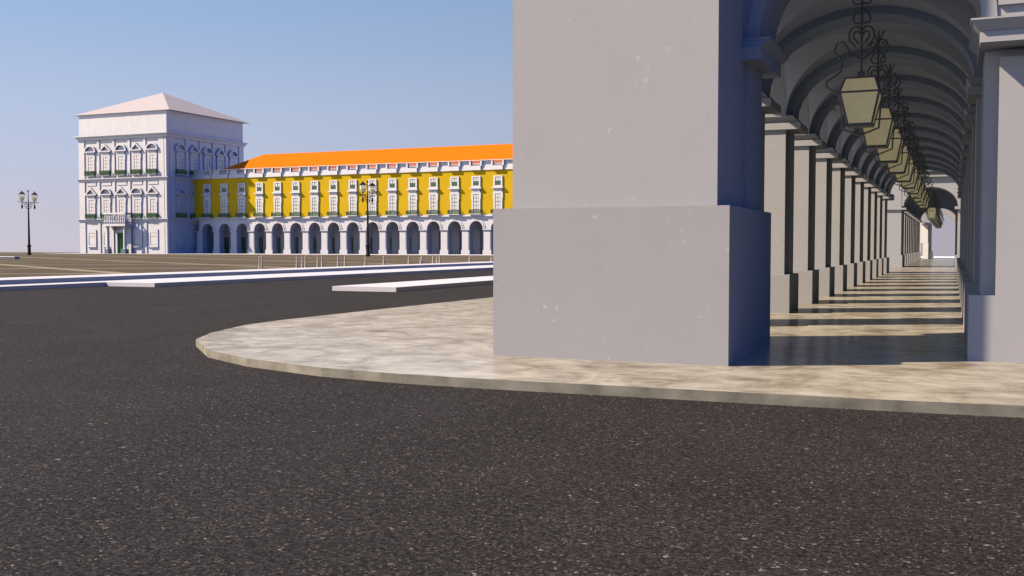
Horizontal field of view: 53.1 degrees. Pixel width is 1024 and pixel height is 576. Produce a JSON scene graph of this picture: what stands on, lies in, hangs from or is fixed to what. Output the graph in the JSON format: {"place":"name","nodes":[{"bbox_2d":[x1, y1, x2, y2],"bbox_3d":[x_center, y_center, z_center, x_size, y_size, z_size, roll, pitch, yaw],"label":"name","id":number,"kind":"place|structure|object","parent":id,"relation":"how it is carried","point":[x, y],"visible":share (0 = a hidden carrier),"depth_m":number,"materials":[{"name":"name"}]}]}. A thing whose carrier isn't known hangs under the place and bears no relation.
{"place":"outdoors","nodes":[
{"label":"outdoors","id":0,"kind":"place"},
{"bbox_2d":[73,93,248,253],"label":"corner tower","id":1,"kind":"structure","parent":0,"point":[140,159],"depth_m":207.96,"materials":[{"name":"white paint"}]},
{"bbox_2d":[84,146,96,176],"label":"window","id":2,"kind":"structure","parent":1,"relation":"in","point":[90,158],"depth_m":210.57,"materials":[{"name":"white paint"}]},
{"bbox_2d":[84,188,97,218],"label":"window","id":3,"kind":"structure","parent":1,"relation":"in","point":[91,200],"depth_m":210.93,"materials":[{"name":"white paint"}]},
{"bbox_2d":[88,230,96,246],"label":"window","id":4,"kind":"structure","parent":1,"relation":"in","point":[92,241],"depth_m":211.37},
{"bbox_2d":[98,144,111,175],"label":"window","id":5,"kind":"structure","parent":1,"relation":"in","point":[105,157],"depth_m":208.98,"materials":[{"name":"white paint"}]},
{"bbox_2d":[99,188,112,218],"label":"window","id":6,"kind":"structure","parent":1,"relation":"in","point":[106,200],"depth_m":209.39,"materials":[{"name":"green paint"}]},
{"bbox_2d":[103,230,110,246],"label":"window","id":7,"kind":"structure","parent":1,"relation":"in","point":[104,231],"depth_m":210.00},
{"bbox_2d":[114,144,126,175],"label":"window","id":8,"kind":"structure","parent":1,"relation":"in","point":[121,156],"depth_m":207.41,"materials":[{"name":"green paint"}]},
{"bbox_2d":[114,187,127,218],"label":"window","id":9,"kind":"structure","parent":1,"relation":"in","point":[121,200],"depth_m":207.81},
{"bbox_2d":[115,230,127,253],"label":"entrance door","id":10,"kind":"structure","parent":1,"relation":"in","point":[118,233],"depth_m":208.52,"materials":[{"name":"green paint"}]},
{"bbox_2d":[129,143,142,174],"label":"window","id":11,"kind":"structure","parent":1,"relation":"in","point":[136,156],"depth_m":205.74,"materials":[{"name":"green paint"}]},
{"bbox_2d":[130,187,143,218],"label":"window","id":12,"kind":"structure","parent":1,"relation":"in","point":[137,199],"depth_m":206.14,"materials":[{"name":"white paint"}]},
{"bbox_2d":[133,229,142,246],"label":"window","id":13,"kind":"structure","parent":1,"relation":"in","point":[137,241],"depth_m":206.55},
{"bbox_2d":[145,143,157,174],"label":"window","id":14,"kind":"structure","parent":1,"relation":"in","point":[152,155],"depth_m":204.19,"materials":[{"name":"white paint"}]},
{"bbox_2d":[146,186,158,217],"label":"window","id":15,"kind":"structure","parent":1,"relation":"in","point":[152,199],"depth_m":204.54,"materials":[{"name":"white paint"}]},
{"bbox_2d":[149,229,158,246],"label":"window","id":16,"kind":"structure","parent":1,"relation":"in","point":[153,241],"depth_m":204.99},
{"bbox_2d":[174,144,186,175],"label":"window","id":17,"kind":"structure","parent":1,"relation":"in","point":[179,154],"depth_m":206.19,"materials":[{"name":"white paint"}]},
{"bbox_2d":[177,229,184,246],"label":"window","id":18,"kind":"structure","parent":1,"relation":"in","point":[180,240],"depth_m":206.90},
{"bbox_2d":[175,187,187,218],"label":"window","id":19,"kind":"structure","parent":1,"relation":"in","point":[180,199],"depth_m":206.55,"materials":[{"name":"white paint"}]},
{"bbox_2d":[189,189,195,218],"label":"window","id":20,"kind":"structure","parent":1,"relation":"in","point":[190,192],"depth_m":209.54,"materials":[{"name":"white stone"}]},
{"bbox_2d":[188,145,199,175],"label":"window","id":21,"kind":"structure","parent":1,"relation":"in","point":[193,154],"depth_m":209.85,"materials":[{"name":"white stone"}]},
{"bbox_2d":[191,230,198,246],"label":"window","id":22,"kind":"structure","parent":1,"relation":"in","point":[193,239],"depth_m":210.47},
{"bbox_2d":[202,147,213,172],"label":"window","id":23,"kind":"structure","parent":1,"relation":"in","point":[207,156],"depth_m":213.83,"materials":[{"name":"white stone"}]},
{"bbox_2d":[215,148,225,168],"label":"window","id":24,"kind":"structure","parent":1,"relation":"in","point":[219,160],"depth_m":217.47,"materials":[{"name":"white stone"}]},
{"bbox_2d":[228,151,238,166],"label":"window","id":25,"kind":"structure","parent":1,"relation":"in","point":[232,159],"depth_m":221.21,"materials":[{"name":"white stone"}]},
{"bbox_2d":[0,252,492,277],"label":"plaza ground","id":26,"kind":"structure","parent":0,"point":[35,264],"depth_m":95.59,"materials":[{"name":"beige stone"}]},
{"bbox_2d":[0,256,19,258],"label":"stone step","id":27,"kind":"object","parent":26,"relation":"on","point":[9,257],"visible":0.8,"depth_m":121.03,"materials":[{"name":"white stone"}]},
{"bbox_2d":[19,190,38,254],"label":"street lamp","id":28,"kind":"object","parent":26,"relation":"on","point":[34,195],"visible":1,"depth_m":174.97,"materials":[{"name":"black metal"}]},
{"bbox_2d":[359,181,375,256],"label":"street lamp","id":29,"kind":"object","parent":26,"relation":"on","point":[372,187],"visible":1,"depth_m":149.14,"materials":[{"name":"black metal"}]},
{"bbox_2d":[0,265,492,290],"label":"plaza sidewalk","id":30,"kind":"structure","parent":0,"point":[165,282],"depth_m":49.20,"materials":[{"name":"white stone"}]},
{"bbox_2d":[45,253,482,254],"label":"palace pavement","id":31,"kind":"structure","parent":0,"point":[300,254],"depth_m":184.74,"materials":[{"name":"white stone"}]},
{"bbox_2d":[191,144,512,254],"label":"arcaded palace","id":32,"kind":"structure","parent":31,"relation":"on","point":[438,200],"depth_m":196.17,"materials":[{"name":"yellow paint"}]},
{"bbox_2d":[202,194,211,216],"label":"tall window","id":33,"kind":"structure","parent":32,"relation":"in","point":[207,202],"depth_m":208.52,"materials":[{"name":"white stone"}]},
{"bbox_2d":[203,184,210,193],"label":"small window","id":34,"kind":"structure","parent":32,"relation":"in","point":[206,187],"depth_m":208.42,"materials":[{"name":"white stone"}]},
{"bbox_2d":[219,193,228,213],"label":"tall window","id":35,"kind":"structure","parent":32,"relation":"in","point":[224,200],"depth_m":206.80,"materials":[{"name":"white stone"}]},
{"bbox_2d":[221,183,227,193],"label":"small window","id":36,"kind":"structure","parent":32,"relation":"in","point":[224,187],"depth_m":206.70,"materials":[{"name":"white stone"}]},
{"bbox_2d":[224,227,228,252],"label":"door","id":37,"kind":"structure","parent":32,"relation":"in","point":[226,234],"depth_m":213.83,"materials":[{"name":"green paint"}]},
{"bbox_2d":[236,193,246,215],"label":"tall window","id":38,"kind":"structure","parent":32,"relation":"in","point":[241,196],"depth_m":205.09,"materials":[{"name":"white stone"}]},
{"bbox_2d":[238,183,245,192],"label":"small window","id":39,"kind":"structure","parent":32,"relation":"in","point":[241,186],"depth_m":204.96,"materials":[{"name":"white stone"}]},
{"bbox_2d":[241,227,245,252],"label":"door","id":40,"kind":"structure","parent":32,"relation":"in","point":[243,234],"depth_m":212.12,"materials":[{"name":"green paint"}]},
{"bbox_2d":[254,193,264,216],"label":"tall window","id":41,"kind":"structure","parent":32,"relation":"in","point":[259,200],"depth_m":203.39,"materials":[{"name":"white stone"}]},
{"bbox_2d":[256,182,263,192],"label":"small window","id":42,"kind":"structure","parent":32,"relation":"in","point":[259,186],"depth_m":203.27,"materials":[{"name":"white stone"}]},
{"bbox_2d":[259,227,262,252],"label":"door","id":43,"kind":"structure","parent":32,"relation":"in","point":[260,229],"depth_m":210.41,"materials":[{"name":"green paint"}]},
{"bbox_2d":[272,192,282,215],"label":"tall window","id":44,"kind":"structure","parent":32,"relation":"in","point":[277,199],"depth_m":201.71,"materials":[{"name":"white stone"}]},
{"bbox_2d":[274,182,281,191],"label":"small window","id":45,"kind":"structure","parent":32,"relation":"in","point":[277,185],"depth_m":201.52,"materials":[{"name":"white stone"}]},
{"bbox_2d":[277,227,279,253],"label":"door","id":46,"kind":"structure","parent":32,"relation":"in","point":[278,229],"depth_m":208.62,"materials":[{"name":"green paint"}]},
{"bbox_2d":[290,192,300,214],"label":"tall window","id":47,"kind":"structure","parent":32,"relation":"in","point":[295,195],"depth_m":200.00,"materials":[{"name":"white stone"}]},
{"bbox_2d":[292,181,299,191],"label":"small window","id":48,"kind":"structure","parent":32,"relation":"in","point":[295,184],"depth_m":199.85,"materials":[{"name":"white stone"}]},
{"bbox_2d":[295,227,297,253],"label":"door","id":49,"kind":"structure","parent":32,"relation":"in","point":[296,230],"depth_m":206.95,"materials":[{"name":"green paint"}]},
{"bbox_2d":[313,227,315,253],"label":"door","id":50,"kind":"structure","parent":32,"relation":"in","point":[314,233],"depth_m":205.19,"materials":[{"name":"green paint"}]},
{"bbox_2d":[309,191,319,215],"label":"tall window","id":51,"kind":"structure","parent":32,"relation":"in","point":[314,198],"depth_m":198.25,"materials":[{"name":"white stone"}]},
{"bbox_2d":[310,181,318,190],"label":"small window","id":52,"kind":"structure","parent":32,"relation":"in","point":[314,185],"depth_m":198.15,"materials":[{"name":"white stone"}]},
{"bbox_2d":[332,228,334,253],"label":"door","id":53,"kind":"structure","parent":32,"relation":"in","point":[333,235],"depth_m":203.44,"materials":[{"name":"green paint"}]},
{"bbox_2d":[328,191,338,215],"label":"tall window","id":54,"kind":"structure","parent":32,"relation":"in","point":[333,198],"depth_m":196.56,"materials":[{"name":"white stone"}]},
{"bbox_2d":[329,180,337,190],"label":"small window","id":55,"kind":"structure","parent":32,"relation":"in","point":[333,184],"depth_m":196.46,"materials":[{"name":"white stone"}]},
{"bbox_2d":[351,228,352,253],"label":"door","id":56,"kind":"structure","parent":32,"relation":"in","point":[352,228],"depth_m":201.71,"materials":[{"name":"green paint"}]},
{"bbox_2d":[347,190,357,214],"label":"tall window","id":57,"kind":"structure","parent":32,"relation":"in","point":[352,197],"depth_m":194.84,"materials":[{"name":"white stone"}]},
{"bbox_2d":[349,180,356,189],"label":"small window","id":58,"kind":"structure","parent":32,"relation":"in","point":[352,183],"depth_m":194.74,"materials":[{"name":"white stone"}]},
{"bbox_2d":[370,228,371,253],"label":"door","id":59,"kind":"structure","parent":32,"relation":"in","point":[371,228],"depth_m":200.05,"materials":[{"name":"green paint"}]},
{"bbox_2d":[366,190,377,213],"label":"tall window","id":60,"kind":"structure","parent":32,"relation":"in","point":[372,206],"depth_m":193.13,"materials":[{"name":"white stone"}]},
{"bbox_2d":[368,179,376,189],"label":"small window","id":61,"kind":"structure","parent":32,"relation":"in","point":[370,181],"depth_m":192.99,"materials":[{"name":"white stone"}]},
{"bbox_2d":[386,189,397,214],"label":"tall window","id":62,"kind":"structure","parent":32,"relation":"in","point":[392,197],"depth_m":191.44,"materials":[{"name":"white stone"}]},
{"bbox_2d":[388,178,396,188],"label":"small window","id":63,"kind":"structure","parent":32,"relation":"in","point":[392,183],"depth_m":191.35,"materials":[{"name":"white stone"}]},
{"bbox_2d":[407,189,417,214],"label":"tall window","id":64,"kind":"structure","parent":32,"relation":"in","point":[412,196],"depth_m":189.77,"materials":[{"name":"white stone"}]},
{"bbox_2d":[408,178,416,188],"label":"small window","id":65,"kind":"structure","parent":32,"relation":"in","point":[412,182],"depth_m":189.68,"materials":[{"name":"white stone"}]},
{"bbox_2d":[427,188,438,212],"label":"tall window","id":66,"kind":"structure","parent":32,"relation":"in","point":[433,192],"depth_m":188.02,"materials":[{"name":"white stone"}]},
{"bbox_2d":[429,177,437,187],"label":"small window","id":67,"kind":"structure","parent":32,"relation":"in","point":[433,181],"depth_m":187.93,"materials":[{"name":"white stone"}]},
{"bbox_2d":[448,188,459,212],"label":"tall window","id":68,"kind":"structure","parent":32,"relation":"in","point":[454,192],"depth_m":186.33,"materials":[{"name":"white stone"}]},
{"bbox_2d":[450,176,458,187],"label":"small window","id":69,"kind":"structure","parent":32,"relation":"in","point":[454,181],"depth_m":186.24,"materials":[{"name":"white stone"}]},
{"bbox_2d":[470,187,481,213],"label":"tall window","id":70,"kind":"structure","parent":32,"relation":"in","point":[476,194],"depth_m":184.61,"materials":[{"name":"white stone"}]},
{"bbox_2d":[471,176,480,186],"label":"small window","id":71,"kind":"structure","parent":32,"relation":"in","point":[475,180],"depth_m":184.52,"materials":[{"name":"white stone"}]},
{"bbox_2d":[491,187,503,208],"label":"tall window","id":72,"kind":"structure","parent":32,"relation":"in","point":[497,194],"depth_m":182.90,"materials":[{"name":"white stone"}]},
{"bbox_2d":[493,175,502,186],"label":"small window","id":73,"kind":"structure","parent":32,"relation":"in","point":[497,179],"depth_m":182.81,"materials":[{"name":"white stone"}]},
{"bbox_2d":[0,0,954,255],"label":"sky","id":74,"kind":"structure","parent":0,"point":[305,76],"materials":[{"name":"blue"}]},
{"bbox_2d":[0,270,1023,575],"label":"road","id":75,"kind":"structure","parent":0,"point":[140,434],"depth_m":7.86,"materials":[{"name":"black asphalt"}]},
{"bbox_2d":[0,261,492,284],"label":"plaza kerb","id":76,"kind":"structure","parent":75,"relation":"on","point":[51,279],"depth_m":52.79,"materials":[{"name":"white stone"}]},
{"bbox_2d":[332,276,492,291],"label":"traffic island","id":77,"kind":"structure","parent":75,"relation":"on","point":[421,285],"depth_m":41.23,"materials":[{"name":"white concrete"}]},
{"bbox_2d":[196,259,1023,417],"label":"pavement","id":78,"kind":"structure","parent":0,"point":[894,339],"depth_m":14.59,"materials":[{"name":"stone"}]},
{"bbox_2d":[493,0,1023,365],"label":"arcade building","id":79,"kind":"structure","parent":0,"point":[702,182],"depth_m":14.60,"materials":[{"name":"stone"}]},
{"bbox_2d":[825,0,897,135],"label":"hanging lantern","id":80,"kind":"object","parent":79,"relation":"hanging from","point":[860,95],"visible":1,"depth_m":18.01,"materials":[{"name":"beige glass"}]},
{"bbox_2d":[854,31,907,155],"bbox_3d":[7.896,-4.208,22.111,1.230,2.695,0.697,1,3,23],"label":"hanging lantern","id":81,"kind":"object","parent":79,"relation":"hanging from","point":[880,138],"visible":0.71,"depth_m":21.97,"materials":[{"name":"beige glass"}]},
{"bbox_2d":[869,64,914,168],"bbox_3d":[9.599,-4.370,26.067,1.230,2.695,0.697,1,3,23],"label":"hanging lantern","id":82,"kind":"object","parent":79,"relation":"hanging from","point":[891,156],"visible":0.54,"depth_m":25.93,"materials":[{"name":"beige glass"}]},
{"bbox_2d":[875,88,919,179],"bbox_3d":[11.303,-4.532,30.023,1.230,2.695,0.697,1,3,23],"label":"hanging lantern","id":83,"kind":"object","parent":79,"relation":"hanging from","point":[900,169],"visible":0.53,"depth_m":29.89,"materials":[{"name":"beige glass"}]},
{"bbox_2d":[892,107,923,186],"bbox_3d":[13.006,-4.694,33.978,1.230,2.695,0.697,1,3,23],"label":"hanging lantern","id":84,"kind":"object","parent":79,"relation":"hanging from","point":[908,178],"visible":0.58,"depth_m":33.85,"materials":[{"name":"beige glass"}]},
{"bbox_2d":[895,121,926,192],"bbox_3d":[14.710,-4.855,37.934,1.230,2.695,0.697,1,3,23],"label":"hanging lantern","id":85,"kind":"object","parent":79,"relation":"hanging from","point":[913,185],"visible":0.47,"depth_m":37.81,"materials":[{"name":"beige glass"}]},
{"bbox_2d":[900,133,928,197],"bbox_3d":[16.413,-5.017,41.890,1.230,2.695,0.697,1,3,23],"label":"hanging lantern","id":86,"kind":"object","parent":79,"relation":"hanging from","point":[920,184],"visible":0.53,"depth_m":41.78,"materials":[{"name":"grey metal"}]},
{"bbox_2d":[905,143,930,201],"bbox_3d":[18.116,-5.179,45.846,1.230,2.695,0.697,1,3,23],"label":"hanging lantern","id":87,"kind":"object","parent":79,"relation":"hanging from","point":[921,193],"visible":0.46,"depth_m":45.72,"materials":[{"name":"grey metal"}]},
{"bbox_2d":[909,155,932,205],"bbox_3d":[19.820,-5.341,49.802,1.230,2.695,0.697,1,3,23],"label":"hanging lantern","id":88,"kind":"object","parent":79,"relation":"hanging from","point":[924,196],"visible":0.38,"depth_m":49.68,"materials":[{"name":"grey metal"}]},
{"bbox_2d":[912,158,933,208],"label":"hanging lantern","id":89,"kind":"object","parent":79,"relation":"hanging from","point":[925,201],"visible":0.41,"depth_m":53.64,"materials":[{"name":"grey metal"}]},
{"bbox_2d":[917,166,935,210],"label":"hanging lantern","id":90,"kind":"object","parent":79,"relation":"hanging from","point":[927,204],"visible":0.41,"depth_m":57.61,"materials":[{"name":"grey metal"}]},
{"bbox_2d":[887,171,960,267],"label":"arcade building","id":91,"kind":"structure","parent":0,"point":[904,215],"depth_m":77.53,"materials":[{"name":"stone"}]},
{"bbox_2d":[925,189,939,220],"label":"hanging lantern","id":92,"kind":"object","parent":91,"relation":"hanging from","point":[932,212],"visible":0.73,"depth_m":78.80,"materials":[{"name":"beige glass"}]},
{"bbox_2d":[925,194,940,221],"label":"hanging lantern","id":93,"kind":"object","parent":91,"relation":"hanging from","point":[934,204],"visible":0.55,"depth_m":82.88,"materials":[{"name":"grey metal"}]},
{"bbox_2d":[926,193,939,222],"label":"hanging lantern","id":94,"kind":"object","parent":91,"relation":"hanging from","point":[934,206],"visible":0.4,"depth_m":86.82,"materials":[{"name":"grey metal"}]},
{"bbox_2d":[921,256,954,258],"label":"quay wall","id":95,"kind":"structure","parent":0,"point":[943,257],"depth_m":151.02,"materials":[{"name":"white stone"}]},
{"bbox_2d":[920,210,956,258],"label":"gate pavilion","id":96,"kind":"structure","parent":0,"point":[926,235],"depth_m":127.87,"materials":[{"name":"white stone"}]}
]}

